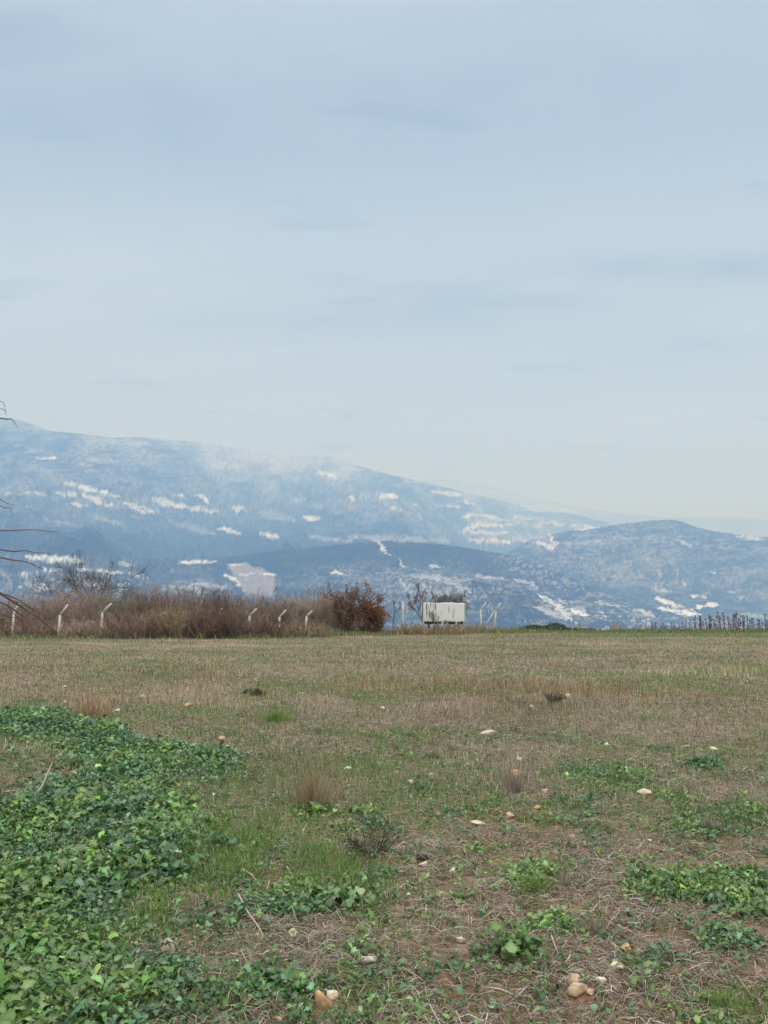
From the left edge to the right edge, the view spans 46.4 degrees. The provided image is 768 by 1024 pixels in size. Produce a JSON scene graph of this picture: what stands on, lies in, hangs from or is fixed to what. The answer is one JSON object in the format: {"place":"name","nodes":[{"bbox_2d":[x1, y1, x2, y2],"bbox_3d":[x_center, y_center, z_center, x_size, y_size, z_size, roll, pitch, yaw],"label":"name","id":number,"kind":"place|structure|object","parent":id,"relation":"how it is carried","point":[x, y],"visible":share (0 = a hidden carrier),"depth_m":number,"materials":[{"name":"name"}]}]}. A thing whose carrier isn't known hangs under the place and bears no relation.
{"place":"outdoors","nodes":[
{"label":"outdoors","id":0,"kind":"place"},
{"bbox_2d":[0,417,767,630],"bbox_3d":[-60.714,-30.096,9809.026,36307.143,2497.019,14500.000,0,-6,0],"label":"mountains","id":1,"kind":"structure","parent":0,"point":[227,519],"depth_m":6368.15,"materials":[{"name":"blue stone"}]},
{"bbox_2d":[0,630,767,1023],"bbox_3d":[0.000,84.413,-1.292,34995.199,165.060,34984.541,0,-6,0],"label":"ground","id":2,"kind":"structure","parent":0,"point":[448,884],"depth_m":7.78,"materials":[{"name":"beige plant"}]},
{"bbox_2d":[11,603,19,635],"bbox_3d":[-19.389,5.745,47.156,0.434,1.894,0.115,0,-6,0],"label":"fence post","id":3,"kind":"object","parent":2,"relation":"on","point":[13,619],"visible":0.67,"depth_m":47.12,"materials":[{"name":"concrete"}]},
{"bbox_2d":[0,587,40,631],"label":"bare shrub","id":4,"kind":"object","parent":2,"relation":"on","point":[8,612],"visible":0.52,"depth_m":51.49,"materials":[{"name":"brown plant"}]},
{"bbox_2d":[0,401,58,633],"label":"overhanging tree","id":5,"kind":"object","parent":2,"relation":"on","point":[16,603],"visible":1,"depth_m":12.00,"materials":[{"name":"brown plant"}]},
{"bbox_2d":[0,614,66,637],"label":"bare shrub","id":6,"kind":"object","parent":2,"relation":"on","point":[41,630],"visible":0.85,"depth_m":47.36,"materials":[{"name":"brown plant"}]},
{"bbox_2d":[9,586,76,628],"bbox_3d":[-19.737,5.696,52.095,4.193,3.108,3.522,0,-6,0],"label":"bare shrub","id":7,"kind":"object","parent":2,"relation":"on","point":[45,609],"visible":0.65,"depth_m":51.77,"materials":[{"name":"brown plant"}]},
{"bbox_2d":[29,571,86,605],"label":"bare tree","id":8,"kind":"object","parent":2,"relation":"on","point":[42,581],"visible":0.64,"depth_m":68.91,"materials":[{"name":"brown plant"}]},
{"bbox_2d":[57,604,67,636],"bbox_3d":[-16.911,5.776,47.153,0.545,1.822,0.115,0,-6,0],"label":"fence post","id":9,"kind":"object","parent":2,"relation":"on","point":[59,619],"visible":0.86,"depth_m":47.13,"materials":[{"name":"concrete"}]},
{"bbox_2d":[46,583,111,629],"bbox_3d":[-17.840,5.715,52.579,3.694,3.168,4.289,5,-8,-38],"label":"bare shrub","id":10,"kind":"object","parent":2,"relation":"on","point":[78,611],"visible":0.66,"depth_m":52.25,"materials":[{"name":"brown plant"}]},
{"bbox_2d":[52,615,109,637],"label":"bare shrub","id":11,"kind":"object","parent":2,"relation":"on","point":[81,628],"visible":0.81,"depth_m":47.28,"materials":[{"name":"brown plant"}]},
{"bbox_2d":[59,700,131,718],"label":"grass tuft","id":12,"kind":"object","parent":2,"relation":"on","point":[91,712],"visible":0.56,"depth_m":13.06,"materials":[{"name":"green plant"}]},
{"bbox_2d":[48,552,154,609],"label":"bare tree","id":13,"kind":"object","parent":2,"relation":"on","point":[70,582],"visible":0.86,"depth_m":65.55,"materials":[{"name":"brown plant"}]},
{"bbox_2d":[100,603,111,634],"bbox_3d":[-14.639,5.737,47.157,0.580,1.890,0.115,0,-6,0],"label":"fence post","id":14,"kind":"object","parent":2,"relation":"on","point":[106,608],"visible":0.8,"depth_m":47.15,"materials":[{"name":"concrete"}]},
{"bbox_2d":[85,586,145,630],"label":"bare shrub","id":15,"kind":"object","parent":2,"relation":"on","point":[122,608],"visible":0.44,"depth_m":52.30,"materials":[{"name":"brown plant"}]},
{"bbox_2d":[94,607,164,638],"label":"bare shrub","id":16,"kind":"object","parent":2,"relation":"on","point":[123,628],"visible":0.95,"depth_m":46.23,"materials":[{"name":"brown plant"}]},
{"bbox_2d":[0,703,261,1023],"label":"leafy ground cover","id":17,"kind":"object","parent":2,"relation":"on","point":[28,996],"visible":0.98,"depth_m":5.80,"materials":[{"name":"green plant"}]},
{"bbox_2d":[33,762,52,795],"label":"dry stalk","id":18,"kind":"object","parent":17,"relation":"on","point":[44,779],"visible":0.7,"depth_m":7.58,"materials":[{"name":"beige plant"}]},
{"bbox_2d":[121,574,189,624],"bbox_3d":[-13.343,5.421,52.734,4.501,3.785,3.777,0,-6,0],"label":"bare shrub","id":19,"kind":"object","parent":2,"relation":"on","point":[143,605],"visible":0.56,"depth_m":52.42,"materials":[{"name":"brown plant"}]},
{"bbox_2d":[161,937,175,955],"bbox_3d":[-1.002,2.034,4.175,0.067,0.103,0.036,-2,-6,15],"label":"stone","id":20,"kind":"object","parent":2,"relation":"on","point":[168,948],"visible":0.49,"depth_m":4.17,"materials":[{"name":"beige stone"}]},
{"bbox_2d":[136,603,205,638],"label":"bare shrub","id":21,"kind":"object","parent":2,"relation":"on","point":[174,624],"visible":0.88,"depth_m":46.71,"materials":[{"name":"brown plant"}]},
{"bbox_2d":[147,580,224,618],"bbox_3d":[-11.780,5.651,52.778,4.193,3.341,3.854,-4,-7,34],"label":"bare shrub","id":22,"kind":"object","parent":2,"relation":"on","point":[190,606],"visible":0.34,"depth_m":52.41,"materials":[{"name":"brown plant"}]},
{"bbox_2d":[176,585,212,606],"bbox_3d":[-12.902,6.635,61.610,2.810,3.354,2.665,3,-7,-24],"label":"bare tree","id":23,"kind":"object","parent":2,"relation":"on","point":[191,592],"visible":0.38,"depth_m":61.49,"materials":[{"name":"brown plant"}]},
{"bbox_2d":[187,582,250,626],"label":"bare shrub","id":24,"kind":"object","parent":2,"relation":"on","point":[215,599],"visible":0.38,"depth_m":52.94,"materials":[{"name":"brown plant"}]},
{"bbox_2d":[182,600,257,638],"bbox_3d":[-8.867,5.719,47.097,3.861,2.333,3.480,-4,-7,31],"label":"bare shrub","id":25,"kind":"object","parent":2,"relation":"on","point":[216,625],"visible":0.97,"depth_m":46.81,"materials":[{"name":"brown plant"}]},
{"bbox_2d":[238,893,263,935],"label":"dry stalk","id":26,"kind":"object","parent":2,"relation":"on","point":[250,914],"visible":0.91,"depth_m":4.49,"materials":[{"name":"beige plant"}]},
{"bbox_2d":[219,589,284,628],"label":"bare shrub","id":27,"kind":"object","parent":2,"relation":"on","point":[259,611],"visible":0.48,"depth_m":52.85,"materials":[{"name":"brown plant"}]},
{"bbox_2d":[241,685,265,696],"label":"dry weed","id":28,"kind":"object","parent":2,"relation":"on","point":[257,691],"visible":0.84,"depth_m":16.43,"materials":[{"name":"brown plant"}]},
{"bbox_2d":[236,613,288,637],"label":"bare shrub","id":29,"kind":"object","parent":2,"relation":"on","point":[268,629],"visible":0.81,"depth_m":48.34,"materials":[{"name":"brown plant"}]},
{"bbox_2d":[259,586,276,624],"bbox_3d":[-6.911,5.920,53.498,1.244,3.062,1.154,1,-6,-13],"label":"bare sapling","id":30,"kind":"object","parent":2,"relation":"on","point":[270,604],"visible":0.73,"depth_m":53.61,"materials":[{"name":"brown plant"}]},
{"bbox_2d":[243,705,302,724],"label":"grass tuft","id":31,"kind":"object","parent":2,"relation":"on","point":[275,714],"visible":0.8,"depth_m":12.63,"materials":[{"name":"green plant"}]},
{"bbox_2d":[257,595,298,627],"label":"bare shrub","id":32,"kind":"object","parent":2,"relation":"on","point":[273,612],"visible":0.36,"depth_m":53.73,"materials":[{"name":"brown plant"}]},
{"bbox_2d":[289,928,298,936],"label":"stone","id":33,"kind":"object","parent":2,"relation":"on","point":[292,929],"visible":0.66,"depth_m":4.37,"materials":[{"name":"beige stone"}]},
{"bbox_2d":[271,581,333,628],"bbox_3d":[-4.965,5.837,54.219,4.274,3.275,3.433,0,-6,0],"label":"bare shrub","id":34,"kind":"object","parent":2,"relation":"on","point":[297,611],"visible":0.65,"depth_m":53.63,"materials":[{"name":"brown plant"}]},
{"bbox_2d":[284,618,332,636],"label":"bare shrub","id":35,"kind":"object","parent":2,"relation":"on","point":[312,630],"visible":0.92,"depth_m":49.45,"materials":[{"name":"brown plant"}]},
{"bbox_2d":[273,759,347,814],"bbox_3d":[-0.514,2.176,7.182,0.849,0.410,0.772,0,-6,0],"label":"grass tuft","id":36,"kind":"object","parent":2,"relation":"on","point":[312,795],"visible":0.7,"depth_m":7.18,"materials":[{"name":"plant"}]},
{"bbox_2d":[291,801,331,815],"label":"leafy weed","id":37,"kind":"object","parent":2,"relation":"on","point":[315,807],"visible":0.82,"depth_m":6.92,"materials":[{"name":"green plant"}]},
{"bbox_2d":[315,990,332,1009],"bbox_3d":[-0.242,1.973,3.608,0.072,0.098,0.048,0,-6,0],"label":"stone","id":38,"kind":"object","parent":2,"relation":"on","point":[322,1000],"visible":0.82,"depth_m":3.59,"materials":[{"name":"brown stone"}]},
{"bbox_2d":[298,586,356,632],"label":"bare shrub","id":39,"kind":"object","parent":2,"relation":"on","point":[324,615],"visible":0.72,"depth_m":53.22,"materials":[{"name":"brown plant"}]},
{"bbox_2d":[326,990,338,1000],"bbox_3d":[-0.211,1.989,3.678,0.051,0.043,0.049,0,-6,0],"label":"stone","id":40,"kind":"object","parent":2,"relation":"on","point":[331,992],"visible":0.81,"depth_m":3.67,"materials":[{"name":"beige stone"}]},
{"bbox_2d":[311,869,378,911],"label":"leafy weed","id":41,"kind":"object","parent":2,"relation":"on","point":[348,901],"visible":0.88,"depth_m":4.77,"materials":[{"name":"green plant"}]},
{"bbox_2d":[323,578,375,632],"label":"leafy bush","id":42,"kind":"object","parent":2,"relation":"on","point":[354,612],"visible":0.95,"depth_m":53.33,"materials":[{"name":"brown plant"}]},
{"bbox_2d":[336,934,380,961],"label":"leafy weed","id":43,"kind":"object","parent":2,"relation":"on","point":[365,949],"visible":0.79,"depth_m":4.14,"materials":[{"name":"green plant"}]},
{"bbox_2d":[345,624,389,631],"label":"bare shrub","id":44,"kind":"object","parent":2,"relation":"on","point":[382,628],"visible":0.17,"depth_m":54.80,"materials":[{"name":"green plant"}]},
{"bbox_2d":[359,956,378,964],"bbox_3d":[-0.068,2.022,4.047,0.083,0.044,0.058,-5,-8,42],"label":"stone","id":45,"kind":"object","parent":2,"relation":"on","point":[370,959],"visible":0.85,"depth_m":4.03,"materials":[{"name":"white stone"}]},
{"bbox_2d":[341,816,401,861],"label":"dry weed","id":46,"kind":"object","parent":2,"relation":"on","point":[356,842],"visible":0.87,"depth_m":5.76,"materials":[{"name":"plant"}]},
{"bbox_2d":[355,591,393,631],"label":"leafy bush","id":47,"kind":"object","parent":2,"relation":"on","point":[377,612],"visible":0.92,"depth_m":53.83,"materials":[{"name":"brown plant"}]},
{"bbox_2d":[0,575,764,629],"bbox_3d":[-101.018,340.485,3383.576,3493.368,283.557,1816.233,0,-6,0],"label":"distant village","id":48,"kind":"object","parent":2,"relation":"on","point":[642,620],"visible":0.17,"depth_m":3600.20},
{"bbox_2d":[0,648,767,1023],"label":"weeds","id":49,"kind":"object","parent":2,"relation":"on","point":[730,886],"visible":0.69,"depth_m":4.91,"materials":[{"name":"green plant"}]},
{"bbox_2d":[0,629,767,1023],"bbox_3d":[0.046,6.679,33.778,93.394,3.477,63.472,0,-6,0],"label":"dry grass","id":50,"kind":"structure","parent":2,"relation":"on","point":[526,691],"depth_m":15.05,"materials":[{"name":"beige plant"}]},
{"bbox_2d":[0,623,767,640],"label":"rough grass","id":51,"kind":"structure","parent":2,"relation":"on","point":[483,631],"depth_m":54.63,"materials":[{"name":"brown plant"}]},
{"bbox_2d":[383,599,401,628],"bbox_3d":[0.701,6.768,57.939,1.102,2.255,1.861,3,-7,-26],"label":"bare sapling","id":52,"kind":"object","parent":2,"relation":"on","point":[394,611],"visible":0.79,"depth_m":57.78,"materials":[{"name":"brown plant"}]},
{"bbox_2d":[401,602,403,627],"bbox_3d":[1.149,6.587,55.615,0.193,2.044,0.115,0,-6,0],"label":"fence post","id":53,"kind":"object","parent":2,"relation":"on","point":[402,612],"visible":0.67,"depth_m":55.60,"materials":[{"name":"concrete"}]},
{"bbox_2d":[392,621,442,634],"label":"bare shrub","id":54,"kind":"object","parent":2,"relation":"on","point":[411,629],"visible":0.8,"depth_m":54.23,"materials":[{"name":"brown plant"}]},
{"bbox_2d":[406,582,435,623],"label":"bare tree","id":55,"kind":"object","parent":2,"relation":"on","point":[416,598],"visible":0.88,"depth_m":65.49,"materials":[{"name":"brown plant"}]},
{"bbox_2d":[416,854,427,861],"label":"earth clod","id":56,"kind":"object","parent":2,"relation":"on","point":[419,858],"visible":0.79,"depth_m":5.57,"materials":[{"name":"soil"}]},
{"bbox_2d":[422,604,425,624],"bbox_3d":[2.526,6.819,57.099,0.280,1.891,0.115,0,-6,0],"label":"fence post","id":57,"kind":"object","parent":2,"relation":"on","point":[424,614],"visible":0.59,"depth_m":57.08,"materials":[{"name":"concrete"}]},
{"bbox_2d":[418,861,429,866],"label":"stone","id":58,"kind":"object","parent":2,"relation":"on","point":[424,863],"visible":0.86,"depth_m":5.49,"materials":[{"name":"beige stone"}]},
{"bbox_2d":[428,610,440,624],"bbox_3d":[3.292,7.267,59.399,0.626,1.591,1.968,2,-6,-16],"label":"bare sapling","id":59,"kind":"object","parent":2,"relation":"on","point":[432,616],"visible":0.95,"depth_m":59.26,"materials":[{"name":"plant"}]},
{"bbox_2d":[421,602,465,627],"bbox_3d":[4.077,7.198,61.062,2.949,2.057,1.739,-1,-6,7],"label":"container","id":60,"kind":"object","parent":2,"relation":"on","point":[451,612],"visible":0.81,"depth_m":60.28,"materials":[{"name":"white metal"}]},
{"bbox_2d":[421,619,473,634],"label":"bare shrub","id":61,"kind":"object","parent":2,"relation":"on","point":[450,630],"visible":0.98,"depth_m":53.10,"materials":[{"name":"brown plant"}]},
{"bbox_2d":[432,591,471,626],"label":"bare tree","id":62,"kind":"object","parent":2,"relation":"on","point":[444,598],"visible":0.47,"depth_m":65.22,"materials":[{"name":"brown plant"}]},
{"bbox_2d":[456,937,466,942],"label":"stone","id":63,"kind":"object","parent":2,"relation":"on","point":[460,939],"visible":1,"depth_m":4.28,"materials":[{"name":"white stone"}]},
{"bbox_2d":[458,622,492,630],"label":"bare shrub","id":64,"kind":"object","parent":2,"relation":"on","point":[477,625],"visible":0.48,"depth_m":57.82,"materials":[{"name":"brown plant"}]},
{"bbox_2d":[470,820,484,825],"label":"stone","id":65,"kind":"object","parent":2,"relation":"on","point":[475,822],"visible":0.84,"depth_m":6.56,"materials":[{"name":"beige stone"}]},
{"bbox_2d":[480,603,485,624],"bbox_3d":[6.597,7.027,59.590,0.430,2.009,0.115,0,-6,0],"label":"fence post","id":66,"kind":"object","parent":2,"relation":"on","point":[481,614],"visible":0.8,"depth_m":59.56,"materials":[{"name":"concrete"}]},
{"bbox_2d":[480,730,495,735],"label":"stone","id":67,"kind":"object","parent":2,"relation":"on","point":[487,732],"visible":0.9,"depth_m":11.48,"materials":[{"name":"beige stone"}]},
{"bbox_2d":[484,603,500,628],"bbox_3d":[7.192,7.034,59.596,1.209,2.009,0.128,0,-6,0],"label":"fence post","id":68,"kind":"object","parent":2,"relation":"on","point":[495,611],"visible":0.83,"depth_m":59.56,"materials":[{"name":"concrete"}]},
{"bbox_2d":[494,625,521,630],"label":"bare shrub","id":69,"kind":"object","parent":2,"relation":"on","point":[502,628],"visible":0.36,"depth_m":59.97,"materials":[{"name":"brown plant"}]},
{"bbox_2d":[472,919,546,966],"bbox_3d":[0.575,1.974,4.145,0.354,0.179,0.333,0,-6,0],"label":"leafy weed","id":70,"kind":"object","parent":2,"relation":"on","point":[508,944],"visible":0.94,"depth_m":4.11,"materials":[{"name":"green plant"}]},
{"bbox_2d":[506,812,514,818],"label":"stone","id":71,"kind":"object","parent":2,"relation":"on","point":[509,815],"visible":0.94,"depth_m":6.77,"materials":[{"name":"beige stone"}]},
{"bbox_2d":[488,764,538,793],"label":"grass tuft","id":72,"kind":"object","parent":2,"relation":"on","point":[515,784],"visible":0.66,"depth_m":7.72,"materials":[{"name":"brown plant"}]},
{"bbox_2d":[510,769,520,776],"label":"stone","id":73,"kind":"object","parent":2,"relation":"on","point":[514,771],"visible":0.59,"depth_m":8.51,"materials":[{"name":"beige stone"}]},
{"bbox_2d":[518,624,547,630],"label":"green bush","id":74,"kind":"object","parent":2,"relation":"on","point":[531,626],"visible":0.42,"depth_m":59.74,"materials":[{"name":"green plant"}]},
{"bbox_2d":[504,870,566,896],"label":"grass tuft","id":75,"kind":"object","parent":2,"relation":"on","point":[531,883],"visible":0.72,"depth_m":5.02,"materials":[{"name":"green plant"}]},
{"bbox_2d":[540,622,568,630],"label":"green bush","id":76,"kind":"object","parent":2,"relation":"on","point":[556,626],"visible":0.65,"depth_m":59.22,"materials":[{"name":"green plant"}]},
{"bbox_2d":[545,691,566,703],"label":"dry weed","id":77,"kind":"object","parent":2,"relation":"on","point":[559,697],"visible":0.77,"depth_m":15.11,"materials":[{"name":"brown plant"}]},
{"bbox_2d":[555,859,577,887],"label":"grass tuft","id":78,"kind":"object","parent":2,"relation":"on","point":[566,879],"visible":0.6,"depth_m":5.12,"materials":[{"name":"brown plant"}]},
{"bbox_2d":[567,973,580,982],"bbox_3d":[0.821,2.009,3.861,0.063,0.036,0.061,0,-6,0],"label":"stone","id":79,"kind":"object","parent":2,"relation":"on","point":[574,977],"visible":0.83,"depth_m":3.86,"materials":[{"name":"beige stone"}]},
{"bbox_2d":[566,982,587,997],"bbox_3d":[0.799,1.992,3.737,0.057,0.051,0.097,-6,-8,44],"label":"stone","id":80,"kind":"object","parent":2,"relation":"on","point":[575,989],"visible":0.99,"depth_m":3.71,"materials":[{"name":"beige stone"}]},
{"bbox_2d":[568,627,595,630],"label":"green bush","id":81,"kind":"object","parent":2,"relation":"on","point":[581,628],"visible":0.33,"depth_m":60.79,"materials":[{"name":"green plant"}]},
{"bbox_2d":[585,989,593,995],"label":"stone","id":82,"kind":"object","parent":2,"relation":"on","point":[589,992],"visible":1,"depth_m":3.72,"materials":[{"name":"beige stone"}]},
{"bbox_2d":[577,908,611,937],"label":"grass tuft","id":83,"kind":"object","parent":2,"relation":"on","point":[592,926],"visible":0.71,"depth_m":4.41,"materials":[{"name":"beige plant"}]},
{"bbox_2d":[595,976,606,984],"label":"stone","id":84,"kind":"object","parent":2,"relation":"on","point":[603,979],"visible":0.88,"depth_m":3.83,"materials":[{"name":"white stone"}]},
{"bbox_2d":[607,961,623,970],"bbox_3d":[1.028,2.021,3.975,0.084,0.045,0.062,0,-6,0],"label":"stone","id":85,"kind":"object","parent":2,"relation":"on","point":[613,963],"visible":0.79,"depth_m":3.96,"materials":[{"name":"beige stone"}]},
{"bbox_2d":[607,620,625,630],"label":"bare shrub","id":86,"kind":"object","parent":2,"relation":"on","point":[613,625],"visible":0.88,"depth_m":60.42,"materials":[{"name":"brown plant"}]},
{"bbox_2d":[621,943,631,953],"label":"stone","id":87,"kind":"object","parent":2,"relation":"on","point":[626,951],"visible":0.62,"depth_m":4.16,"materials":[{"name":"stone"}]},
{"bbox_2d":[637,788,651,794],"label":"stone","id":88,"kind":"object","parent":2,"relation":"on","point":[644,791],"visible":0.79,"depth_m":7.63,"materials":[{"name":"beige stone"}]},
{"bbox_2d":[684,845,699,852],"bbox_3d":[2.039,2.228,5.921,0.103,0.056,0.100,-2,-6,18],"label":"earth clod","id":89,"kind":"object","parent":2,"relation":"on","point":[691,847],"visible":0.73,"depth_m":5.90,"materials":[{"name":"soil"}]},
{"bbox_2d":[683,755,723,770],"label":"leafy weed","id":90,"kind":"object","parent":2,"relation":"on","point":[706,761],"visible":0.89,"depth_m":8.95,"materials":[{"name":"green plant"}]},
{"bbox_2d":[684,811,744,837],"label":"grass tuft","id":91,"kind":"object","parent":2,"relation":"on","point":[710,821],"visible":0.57,"depth_m":6.37,"materials":[{"name":"green plant"}]},
{"bbox_2d":[691,983,744,1014],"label":"grass tuft","id":92,"kind":"object","parent":2,"relation":"on","point":[720,997],"visible":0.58,"depth_m":3.60,"materials":[{"name":"green plant"}]},
{"bbox_2d":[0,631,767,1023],"bbox_3d":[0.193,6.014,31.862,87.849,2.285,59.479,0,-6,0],"label":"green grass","id":93,"kind":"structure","parent":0,"point":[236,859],"depth_m":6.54,"materials":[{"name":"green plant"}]},
{"bbox_2d":[0,0,767,519],"label":"sky","id":94,"kind":"structure","parent":0,"point":[521,246],"materials":[{"name":"blue"}]}
]}

